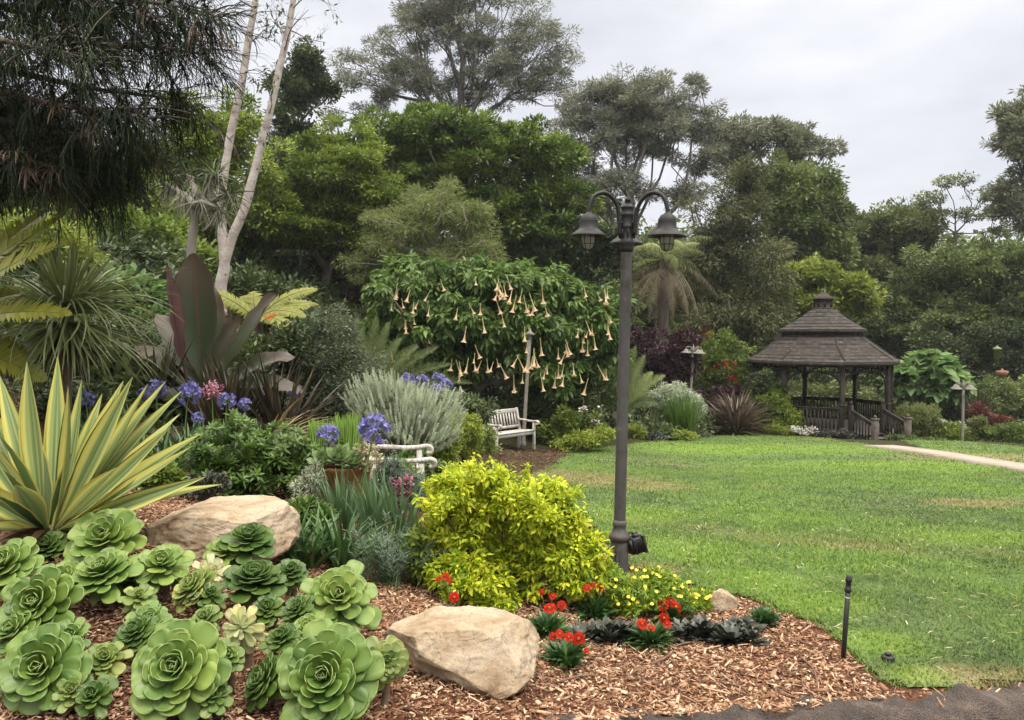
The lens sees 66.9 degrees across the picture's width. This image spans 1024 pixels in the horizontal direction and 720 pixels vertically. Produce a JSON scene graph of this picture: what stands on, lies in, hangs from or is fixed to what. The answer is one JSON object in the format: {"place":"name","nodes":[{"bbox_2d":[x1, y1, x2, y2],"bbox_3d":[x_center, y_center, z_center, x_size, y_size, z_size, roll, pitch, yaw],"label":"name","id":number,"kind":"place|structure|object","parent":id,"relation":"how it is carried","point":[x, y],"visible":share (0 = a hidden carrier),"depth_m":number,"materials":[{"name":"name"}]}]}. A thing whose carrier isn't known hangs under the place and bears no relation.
{"place":"outdoors","nodes":[
{"label":"outdoors","id":0,"kind":"place"},
{"bbox_2d":[0,216,1023,719],"bbox_3d":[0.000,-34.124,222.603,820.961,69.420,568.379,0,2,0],"label":"ground","id":1,"kind":"structure","parent":0,"point":[914,696],"depth_m":3.56,"materials":[{"name":"wood"}]},
{"bbox_2d":[0,608,40,657],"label":"aeonium","id":2,"kind":"object","parent":1,"relation":"on","point":[9,626],"visible":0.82,"depth_m":2.99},
{"bbox_2d":[0,536,43,592],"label":"aeonium","id":3,"kind":"object","parent":1,"relation":"on","point":[19,558],"visible":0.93,"depth_m":3.44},
{"bbox_2d":[0,207,81,382],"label":"fronds","id":4,"kind":"object","parent":1,"relation":"on","point":[17,310],"visible":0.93,"depth_m":6.66,"materials":[{"name":"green plant"}]},
{"bbox_2d":[0,563,83,628],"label":"aeonium","id":5,"kind":"object","parent":1,"relation":"on","point":[50,593],"visible":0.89,"depth_m":3.08,"materials":[{"name":"plant"}]},
{"bbox_2d":[0,622,92,715],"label":"aeonium","id":6,"kind":"object","parent":1,"relation":"on","point":[37,663],"visible":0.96,"depth_m":2.78,"materials":[{"name":"plant"}]},
{"bbox_2d":[0,206,113,287],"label":"leafy shrub","id":7,"kind":"object","parent":1,"relation":"on","point":[83,242],"visible":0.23,"depth_m":12.74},
{"bbox_2d":[0,376,143,426],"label":"leafy shrub","id":8,"kind":"object","parent":1,"relation":"on","point":[41,399],"visible":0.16,"depth_m":7.81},
{"bbox_2d":[0,221,187,412],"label":"spiky cordyline","id":9,"kind":"object","parent":1,"relation":"on","point":[63,337],"visible":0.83,"depth_m":7.25,"materials":[{"name":"green plant"}]},
{"bbox_2d":[69,674,118,719],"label":"aeonium","id":10,"kind":"object","parent":1,"relation":"on","point":[98,699],"visible":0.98,"depth_m":2.76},
{"bbox_2d":[0,156,203,241],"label":"leafy tree","id":11,"kind":"object","parent":1,"relation":"on","point":[153,210],"visible":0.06,"depth_m":20.59,"materials":[{"name":"green plant"}]},
{"bbox_2d":[63,508,146,562],"bbox_3d":[-2.003,0.935,3.807,0.370,0.369,0.376,2,3,38],"label":"aeonium","id":12,"kind":"object","parent":1,"relation":"on","point":[91,533],"visible":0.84,"depth_m":3.79,"materials":[{"name":"plant"}]},
{"bbox_2d":[71,547,144,608],"bbox_3d":[-1.828,1.035,3.504,0.324,0.324,0.305,0,2,0],"label":"aeonium","id":13,"kind":"object","parent":1,"relation":"on","point":[102,573],"visible":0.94,"depth_m":3.46,"materials":[{"name":"plant"}]},
{"bbox_2d":[88,641,133,677],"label":"aeonium","id":14,"kind":"object","parent":1,"relation":"on","point":[106,656],"visible":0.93,"depth_m":2.94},
{"bbox_2d":[0,356,221,563],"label":"striped furcraea","id":15,"kind":"object","parent":1,"relation":"on","point":[65,476],"visible":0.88,"depth_m":4.08,"materials":[{"name":"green plant"}]},
{"bbox_2d":[84,262,170,331],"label":"leafy shrub","id":16,"kind":"object","parent":1,"relation":"on","point":[160,293],"visible":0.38,"depth_m":12.31,"materials":[{"name":"green plant"}]},
{"bbox_2d":[112,615,159,658],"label":"aeonium","id":17,"kind":"object","parent":1,"relation":"on","point":[134,634],"visible":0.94,"depth_m":3.08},
{"bbox_2d":[0,0,284,262],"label":"drooping conifer","id":18,"kind":"object","parent":1,"relation":"on","point":[43,153],"visible":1,"depth_m":6.21,"materials":[{"name":"green plant"}]},
{"bbox_2d":[74,201,218,278],"bbox_3d":[-8.323,-2.677,17.894,3.674,2.016,2.176,0,2,0],"label":"leafy shrub","id":19,"kind":"object","parent":1,"relation":"on","point":[165,230],"visible":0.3,"depth_m":17.56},
{"bbox_2d":[121,330,194,416],"bbox_3d":[-4.183,0.144,9.340,0.928,1.088,1.049,0,2,0],"label":"bronze flax","id":20,"kind":"object","parent":1,"relation":"on","point":[164,372],"visible":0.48,"depth_m":9.21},
{"bbox_2d":[133,544,195,601],"bbox_3d":[-1.625,1.031,3.600,0.263,0.322,0.246,0,2,0],"label":"aeonium","id":21,"kind":"object","parent":1,"relation":"on","point":[166,566],"visible":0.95,"depth_m":3.58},
{"bbox_2d":[129,618,231,719],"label":"aeonium","id":22,"kind":"object","parent":1,"relation":"on","point":[180,667],"visible":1,"depth_m":2.78,"materials":[{"name":"plant"}]},
{"bbox_2d":[74,310,294,426],"bbox_3d":[-4.092,0.184,9.808,2.914,1.625,1.370,0,2,0],"label":"leafy shrub","id":23,"kind":"object","parent":1,"relation":"on","point":[150,336],"visible":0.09,"depth_m":9.67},
{"bbox_2d":[171,565,216,612],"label":"aeonium","id":24,"kind":"object","parent":1,"relation":"on","point":[188,584],"visible":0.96,"depth_m":3.42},
{"bbox_2d":[148,153,255,257],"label":"shaggy tree","id":25,"kind":"object","parent":1,"relation":"on","point":[200,206],"visible":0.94,"depth_m":12.84,"materials":[{"name":"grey plant"}]},
{"bbox_2d":[179,470,232,500],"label":"purple groundcover","id":26,"kind":"object","parent":1,"relation":"on","point":[211,478],"visible":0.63,"depth_m":5.41,"materials":[{"name":"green plant"}]},
{"bbox_2d":[117,85,303,255],"bbox_3d":[-9.312,-5.581,23.782,5.848,5.587,3.209,0,2,0],"label":"leafy tree","id":27,"kind":"object","parent":1,"relation":"on","point":[266,178],"visible":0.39,"depth_m":23.50,"materials":[{"name":"green plant"}]},
{"bbox_2d":[133,253,303,427],"bbox_3d":[-3.532,-0.152,9.296,2.229,2.251,0.696,0,2,6],"label":"red banana","id":28,"kind":"object","parent":1,"relation":"on","point":[198,301],"visible":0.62,"depth_m":9.30,"materials":[{"name":"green plant"}]},
{"bbox_2d":[145,495,301,565],"bbox_3d":[-1.595,0.966,4.329,0.811,0.352,0.595,0,2,-6],"label":"boulder","id":29,"kind":"object","parent":1,"relation":"on","point":[197,528],"visible":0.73,"depth_m":4.17,"materials":[{"name":"stone"}]},
{"bbox_2d":[157,344,302,437],"bbox_3d":[-3.248,0.395,8.802,1.640,1.154,1.575,0,2,0],"label":"bronze flax","id":30,"kind":"object","parent":1,"relation":"on","point":[218,411],"visible":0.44,"depth_m":8.68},
{"bbox_2d":[222,604,268,670],"bbox_3d":[-1.083,1.158,3.125,0.179,0.322,0.138,1,2,33],"label":"aeonium","id":31,"kind":"object","parent":1,"relation":"on","point":[243,634],"visible":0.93,"depth_m":3.11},
{"bbox_2d":[175,408,319,497],"bbox_3d":[-2.090,0.739,6.029,0.976,0.748,0.894,2,3,39],"label":"leafy bush","id":32,"kind":"object","parent":1,"relation":"on","point":[262,461],"visible":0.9,"depth_m":5.88,"materials":[{"name":"plant"}]},
{"bbox_2d":[219,522,275,564],"bbox_3d":[-1.386,1.026,4.056,0.288,0.339,0.336,-1,2,-19],"label":"aeonium","id":33,"kind":"object","parent":1,"relation":"on","point":[252,541],"visible":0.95,"depth_m":4.00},
{"bbox_2d":[221,560,287,608],"bbox_3d":[-1.207,1.097,3.638,0.291,0.299,0.290,-2,3,-44],"label":"aeonium","id":34,"kind":"object","parent":1,"relation":"on","point":[251,581],"visible":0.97,"depth_m":3.60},
{"bbox_2d":[244,652,281,712],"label":"aeonium","id":35,"kind":"object","parent":1,"relation":"on","point":[262,687],"visible":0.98,"depth_m":2.87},
{"bbox_2d":[185,0,341,315],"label":"bare trunk tree","id":36,"kind":"object","parent":1,"relation":"on","point":[226,245],"visible":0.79,"depth_m":14.31,"materials":[{"name":"plant"}]},
{"bbox_2d":[203,315,326,394],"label":"leafy shrub","id":37,"kind":"object","parent":1,"relation":"on","point":[293,343],"visible":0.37,"depth_m":11.03,"materials":[{"name":"plant"}]},
{"bbox_2d":[217,287,319,337],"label":"yellow tree fern","id":38,"kind":"object","parent":1,"relation":"on","point":[244,305],"visible":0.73,"depth_m":11.86,"materials":[{"name":"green plant"}]},
{"bbox_2d":[252,594,285,631],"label":"aeonium","id":39,"kind":"object","parent":1,"relation":"on","point":[269,609],"visible":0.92,"depth_m":3.38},
{"bbox_2d":[211,261,329,335],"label":"leafy shrub","id":40,"kind":"object","parent":1,"relation":"on","point":[244,284],"visible":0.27,"depth_m":15.14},
{"bbox_2d":[258,623,300,654],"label":"aeonium","id":41,"kind":"object","parent":1,"relation":"on","point":[279,639],"visible":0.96,"depth_m":3.08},
{"bbox_2d":[214,350,350,441],"bbox_3d":[-2.615,0.465,8.969,1.697,1.198,1.833,0,2,0],"label":"bronze flax","id":42,"kind":"object","parent":1,"relation":"on","point":[271,410],"visible":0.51,"depth_m":8.78,"materials":[{"name":"plant"}]},
{"bbox_2d":[260,35,345,172],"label":"evergreen tree","id":43,"kind":"object","parent":1,"relation":"on","point":[305,84],"visible":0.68,"depth_m":33.21,"materials":[{"name":"green plant"}]},
{"bbox_2d":[287,494,338,534],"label":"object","id":44,"kind":"object","parent":1,"relation":"on","point":[300,504],"visible":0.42,"depth_m":5.10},
{"bbox_2d":[282,502,351,568],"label":"clivia plant","id":45,"kind":"object","parent":1,"relation":"on","point":[298,549],"visible":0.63,"depth_m":4.45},
{"bbox_2d":[230,113,415,298],"bbox_3d":[-6.312,-5.058,25.686,6.570,6.246,4.763,0,2,0],"label":"leafy tree","id":46,"kind":"object","parent":1,"relation":"on","point":[344,167],"visible":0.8,"depth_m":25.15,"materials":[{"name":"green plant"}]},
{"bbox_2d":[275,618,384,719],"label":"aeonium","id":47,"kind":"object","parent":1,"relation":"on","point":[327,669],"visible":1,"depth_m":2.84,"materials":[{"name":"plant"}]},
{"bbox_2d":[269,302,396,437],"bbox_3d":[-2.849,0.184,12.012,2.363,2.196,1.527,0,2,0],"label":"grey shrub","id":48,"kind":"object","parent":1,"relation":"on","point":[343,336],"visible":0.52,"depth_m":11.75,"materials":[{"name":"green plant"}]},
{"bbox_2d":[273,243,398,303],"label":"evergreen tree","id":49,"kind":"object","parent":1,"relation":"on","point":[346,287],"visible":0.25,"depth_m":27.05,"materials":[{"name":"green plant"}]},
{"bbox_2d":[300,560,381,632],"bbox_3d":[-0.761,1.122,3.486,0.345,0.392,0.368,1,2,19],"label":"aeonium","id":50,"kind":"object","parent":1,"relation":"on","point":[346,593],"visible":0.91,"depth_m":3.43,"materials":[{"name":"plant"}]},
{"bbox_2d":[300,498,404,567],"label":"clivia plant","id":51,"kind":"object","parent":1,"relation":"on","point":[342,554],"visible":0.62,"depth_m":4.58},
{"bbox_2d":[308,463,400,532],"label":"iris plant","id":52,"kind":"object","parent":1,"relation":"on","point":[337,500],"visible":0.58,"depth_m":5.40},
{"bbox_2d":[337,463,423,547],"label":"iris plant","id":53,"kind":"object","parent":1,"relation":"on","point":[388,503],"visible":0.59,"depth_m":5.02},
{"bbox_2d":[163,276,607,560],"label":"wood chip mulch","id":54,"kind":"object","parent":1,"relation":"on","point":[520,458],"visible":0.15,"depth_m":14.35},
{"bbox_2d":[366,635,408,706],"bbox_3d":[-0.493,1.238,2.981,0.201,0.340,0.133,-2,3,-41],"label":"aeonium","id":55,"kind":"object","parent":1,"relation":"on","point":[393,650],"visible":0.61,"depth_m":2.97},
{"bbox_2d":[333,510,446,591],"bbox_3d":[-0.718,1.099,4.545,0.709,0.418,0.549,0,2,0],"label":"blue spurge","id":56,"kind":"object","parent":1,"relation":"on","point":[389,565],"visible":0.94,"depth_m":4.47,"materials":[{"name":"plant"}]},
{"bbox_2d":[368,453,427,509],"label":"silver daisy","id":57,"kind":"object","parent":1,"relation":"on","point":[394,465],"visible":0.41,"depth_m":6.29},
{"bbox_2d":[336,366,468,455],"bbox_3d":[-1.391,0.703,10.323,1.573,1.277,1.357,1,2,34],"label":"silver bush","id":58,"kind":"object","parent":1,"relation":"on","point":[420,424],"visible":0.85,"depth_m":10.17,"materials":[{"name":"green plant"}]},
{"bbox_2d":[331,316,475,393],"bbox_3d":[-2.056,-0.075,14.280,1.813,1.586,2.257,-2,3,-38],"label":"stiff cycad","id":59,"kind":"object","parent":1,"relation":"on","point":[395,359],"visible":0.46,"depth_m":14.53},
{"bbox_2d":[395,516,443,587],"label":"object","id":60,"kind":"object","parent":1,"relation":"on","point":[418,531],"visible":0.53,"depth_m":4.52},
{"bbox_2d":[330,172,511,352],"bbox_3d":[-2.772,-2.669,23.724,5.579,6.226,3.581,0,2,0],"label":"feathery tree","id":61,"kind":"object","parent":1,"relation":"on","point":[405,222],"visible":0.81,"depth_m":23.56,"materials":[{"name":"green plant"}]},
{"bbox_2d":[313,0,586,253],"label":"pine tree","id":62,"kind":"object","parent":1,"relation":"on","point":[410,19],"visible":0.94,"depth_m":46.82,"materials":[{"name":"green plant"}]},
{"bbox_2d":[403,385,500,426],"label":"bush","id":63,"kind":"object","parent":1,"relation":"on","point":[472,404],"visible":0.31,"depth_m":14.40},
{"bbox_2d":[384,605,539,700],"bbox_3d":[-0.234,1.300,3.402,0.703,0.346,0.495,0,2,8],"label":"boulder","id":64,"kind":"object","parent":1,"relation":"on","point":[485,651],"visible":0.79,"depth_m":3.24,"materials":[{"name":"stone"}]},
{"bbox_2d":[327,99,605,245],"bbox_3d":[-1.877,-4.848,29.762,10.585,10.293,6.803,1,2,23],"label":"evergreen tree","id":65,"kind":"object","parent":1,"relation":"on","point":[419,137],"visible":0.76,"depth_m":28.86,"materials":[{"name":"green plant"}]},
{"bbox_2d":[449,411,486,462],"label":"box bush","id":66,"kind":"object","parent":1,"relation":"on","point":[473,437],"visible":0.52,"depth_m":11.74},
{"bbox_2d":[355,248,638,403],"bbox_3d":[-0.519,-0.581,20.269,6.797,4.785,5.788,1,2,30],"label":"trumpet shrub","id":67,"kind":"object","parent":1,"relation":"on","point":[461,321],"visible":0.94,"depth_m":19.61,"materials":[{"name":"green plant"}]},
{"bbox_2d":[481,407,539,449],"bbox_3d":[-0.073,1.649,18.067,0.765,0.966,1.325,2,3,44],"label":"garden bench","id":68,"kind":"object","parent":1,"relation":"on","point":[519,432],"visible":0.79,"depth_m":18.33,"materials":[{"name":"white paint"}]},
{"bbox_2d":[0,191,1023,440],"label":"undergrowth","id":69,"kind":"object","parent":1,"relation":"on","point":[150,259],"visible":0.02,"depth_m":15.41,"materials":[{"name":"plant"}]},
{"bbox_2d":[412,366,616,435],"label":"fern bank","id":70,"kind":"structure","parent":1,"relation":"on","point":[536,403],"depth_m":20.17,"materials":[{"name":"plant"}]},
{"bbox_2d":[410,452,619,612],"bbox_3d":[0.036,1.035,4.611,1.194,1.049,0.984,0,2,0],"label":"golden shrub","id":71,"kind":"object","parent":1,"relation":"on","point":[554,544],"visible":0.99,"depth_m":4.45,"materials":[{"name":"yellow plant"}]},
{"bbox_2d":[62,118,1023,388],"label":"woods","id":72,"kind":"object","parent":1,"relation":"on","point":[858,262],"depth_m":56.01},
{"bbox_2d":[526,589,571,640],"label":"red daisy plant","id":73,"kind":"object","parent":1,"relation":"on","point":[544,623],"visible":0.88,"depth_m":4.02,"materials":[{"name":"green plant"}]},
{"bbox_2d":[485,200,637,366],"bbox_3d":[1.664,-2.497,31.149,6.646,8.355,4.172,0,2,0],"label":"evergreen tree","id":74,"kind":"object","parent":1,"relation":"on","point":[583,263],"visible":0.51,"depth_m":30.10,"materials":[{"name":"green plant"}]},
{"bbox_2d":[537,629,593,679],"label":"red daisy plant","id":75,"kind":"object","parent":1,"relation":"on","point":[570,653],"visible":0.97,"depth_m":3.65,"materials":[{"name":"green plant"}]},
{"bbox_2d":[536,403,610,446],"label":"leafy shrub","id":76,"kind":"object","parent":1,"relation":"on","point":[561,423],"visible":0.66,"depth_m":19.39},
{"bbox_2d":[547,422,615,452],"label":"leafy shrub","id":77,"kind":"object","parent":1,"relation":"on","point":[599,438],"visible":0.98,"depth_m":18.43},
{"bbox_2d":[574,582,620,620],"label":"red daisy plant","id":78,"kind":"object","parent":1,"relation":"on","point":[594,608],"visible":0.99,"depth_m":4.37,"materials":[{"name":"green plant"}]},
{"bbox_2d":[569,615,642,646],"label":"dark rosette plant","id":79,"kind":"object","parent":1,"relation":"on","point":[606,629],"visible":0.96,"depth_m":4.05,"materials":[{"name":"grey plant"}]},
{"bbox_2d":[570,190,685,577],"bbox_3d":[0.712,0.213,5.151,0.727,2.630,0.691,1,2,0],"label":"street lamp","id":80,"kind":"object","parent":1,"relation":"on","point":[666,233],"visible":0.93,"depth_m":5.05,"materials":[{"name":"metal"}]},
{"bbox_2d":[591,346,664,435],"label":"sago palm","id":81,"kind":"object","parent":1,"relation":"on","point":[639,390],"visible":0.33,"depth_m":22.55,"materials":[{"name":"green plant"}]},
{"bbox_2d":[543,61,734,378],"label":"pine tree","id":82,"kind":"object","parent":1,"relation":"on","point":[628,116],"visible":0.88,"depth_m":43.94,"materials":[{"name":"green plant"}]},
{"bbox_2d":[590,560,705,618],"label":"yellow daisy plant","id":83,"kind":"object","parent":1,"relation":"on","point":[654,585],"visible":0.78,"depth_m":4.43,"materials":[{"name":"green plant"}]},
{"bbox_2d":[625,612,680,654],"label":"red daisy plant","id":84,"kind":"object","parent":1,"relation":"on","point":[650,633],"visible":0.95,"depth_m":3.97,"materials":[{"name":"green plant"}]},
{"bbox_2d":[586,231,724,401],"bbox_3d":[6.478,-1.878,39.963,9.259,9.609,6.421,0,2,0],"label":"leafy tree","id":85,"kind":"object","parent":1,"relation":"on","point":[639,319],"visible":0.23,"depth_m":39.01,"materials":[{"name":"green plant"}]},
{"bbox_2d":[630,325,704,415],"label":"purple shrub","id":86,"kind":"object","parent":1,"relation":"on","point":[669,352],"visible":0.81,"depth_m":27.19,"materials":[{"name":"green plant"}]},
{"bbox_2d":[616,236,719,416],"bbox_3d":[6.117,-1.141,32.349,3.586,7.791,4.503,-1,2,-23],"label":"shaggy palm","id":87,"kind":"object","parent":1,"relation":"on","point":[664,277],"visible":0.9,"depth_m":31.64,"materials":[{"name":"green plant"}]},
{"bbox_2d":[654,391,705,437],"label":"iris plant","id":88,"kind":"object","parent":1,"relation":"on","point":[686,416],"visible":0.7,"depth_m":24.37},
{"bbox_2d":[682,326,763,415],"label":"red flower bush","id":89,"kind":"object","parent":1,"relation":"on","point":[729,363],"visible":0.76,"depth_m":29.15,"materials":[{"name":"green plant"}]},
{"bbox_2d":[688,614,770,645],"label":"dark rosette plant","id":90,"kind":"object","parent":1,"relation":"on","point":[733,630],"visible":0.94,"depth_m":4.02,"materials":[{"name":"grey plant"}]},
{"bbox_2d":[669,150,801,387],"bbox_3d":[10.311,-3.200,35.705,7.100,12.835,5.172,0,2,0],"label":"conifer tree","id":91,"kind":"object","parent":1,"relation":"on","point":[743,311],"visible":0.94,"depth_m":35.18,"materials":[{"name":"green plant"}]},
{"bbox_2d":[700,388,783,435],"bbox_3d":[7.600,1.765,26.300,3.243,1.758,3.501,0,2,0],"label":"pink flax","id":92,"kind":"object","parent":1,"relation":"on","point":[735,418],"visible":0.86,"depth_m":25.92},
{"bbox_2d":[596,344,909,414],"bbox_3d":[11.309,1.252,37.083,16.340,4.163,5.488,0,2,0],"label":"leafy shrub","id":93,"kind":"object","parent":1,"relation":"on","point":[875,382],"visible":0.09,"depth_m":36.21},
{"bbox_2d":[698,110,850,365],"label":"pine tree","id":94,"kind":"object","parent":1,"relation":"on","point":[791,137],"visible":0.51,"depth_m":48.66,"materials":[{"name":"green plant"}]},
{"bbox_2d":[747,385,808,430],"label":"leafy shrub","id":95,"kind":"object","parent":1,"relation":"on","point":[782,406],"visible":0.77,"depth_m":26.57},
{"bbox_2d":[545,683,1023,719],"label":"kerb","id":96,"kind":"structure","parent":1,"relation":"on","point":[962,702],"depth_m":3.13,"materials":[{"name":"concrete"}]},
{"bbox_2d":[746,146,862,412],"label":"leafy tree","id":97,"kind":"object","parent":1,"relation":"on","point":[812,214],"visible":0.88,"depth_m":40.55,"materials":[{"name":"green plant"}]},
{"bbox_2d":[758,251,890,376],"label":"leafy tree","id":98,"kind":"object","parent":1,"relation":"on","point":[854,294],"visible":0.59,"depth_m":37.29,"materials":[{"name":"green plant"}]},
{"bbox_2d":[746,289,912,439],"bbox_3d":[11.473,0.174,27.823,5.006,5.502,6.045,-1,2,-16],"label":"gazebo","id":99,"kind":"object","parent":1,"relation":"on","point":[822,333],"visible":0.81,"depth_m":26.82,"materials":[{"name":"wood"}]},
{"bbox_2d":[788,377,884,418],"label":"leafy shrub","id":100,"kind":"object","parent":1,"relation":"on","point":[830,390],"visible":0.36,"depth_m":32.75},
{"bbox_2d":[839,196,970,386],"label":"leafy tree","id":101,"kind":"object","parent":1,"relation":"on","point":[880,231],"visible":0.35,"depth_m":48.63,"materials":[{"name":"green plant"}]},
{"bbox_2d":[890,401,943,439],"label":"olive shrub","id":102,"kind":"object","parent":1,"relation":"on","point":[920,420],"visible":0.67,"depth_m":27.40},
{"bbox_2d":[876,349,976,431],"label":"leaf shrub","id":103,"kind":"object","parent":1,"relation":"on","point":[928,376],"visible":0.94,"depth_m":29.95,"materials":[{"name":"green plant"}]},
{"bbox_2d":[856,234,1023,408],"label":"leafy tree","id":104,"kind":"object","parent":1,"relation":"on","point":[953,278],"visible":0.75,"depth_m":39.89,"materials":[{"name":"green plant"}]},
{"bbox_2d":[864,445,1023,471],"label":"footpath","id":105,"kind":"structure","parent":1,"relation":"on","point":[986,461],"depth_m":15.84,"materials":[{"name":"concrete"}]},
{"bbox_2d":[896,170,1014,250],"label":"sparse tree","id":106,"kind":"object","parent":1,"relation":"on","point":[935,213],"visible":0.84,"depth_m":46.58,"materials":[{"name":"plant"}]},
{"bbox_2d":[900,267,1023,412],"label":"leafy tree","id":107,"kind":"object","parent":1,"relation":"on","point":[1008,333],"visible":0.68,"depth_m":37.27,"materials":[{"name":"green plant"}]},
{"bbox_2d":[924,370,1023,421],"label":"leafy shrub","id":108,"kind":"object","parent":1,"relation":"on","point":[1012,406],"visible":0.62,"depth_m":30.65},
{"bbox_2d":[978,82,1023,239],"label":"pine tree","id":109,"kind":"object","parent":1,"relation":"on","point":[1004,197],"visible":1,"depth_m":41.31,"materials":[{"name":"green plant"}]},
{"bbox_2d":[0,0,1023,254],"label":"sky","id":110,"kind":"structure","parent":0,"point":[910,86],"materials":[{"name":"white"}]},
{"bbox_2d":[530,432,1023,688],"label":"lawn","id":111,"kind":"structure","parent":0,"point":[941,683],"depth_m":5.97,"materials":[{"name":"plant"}]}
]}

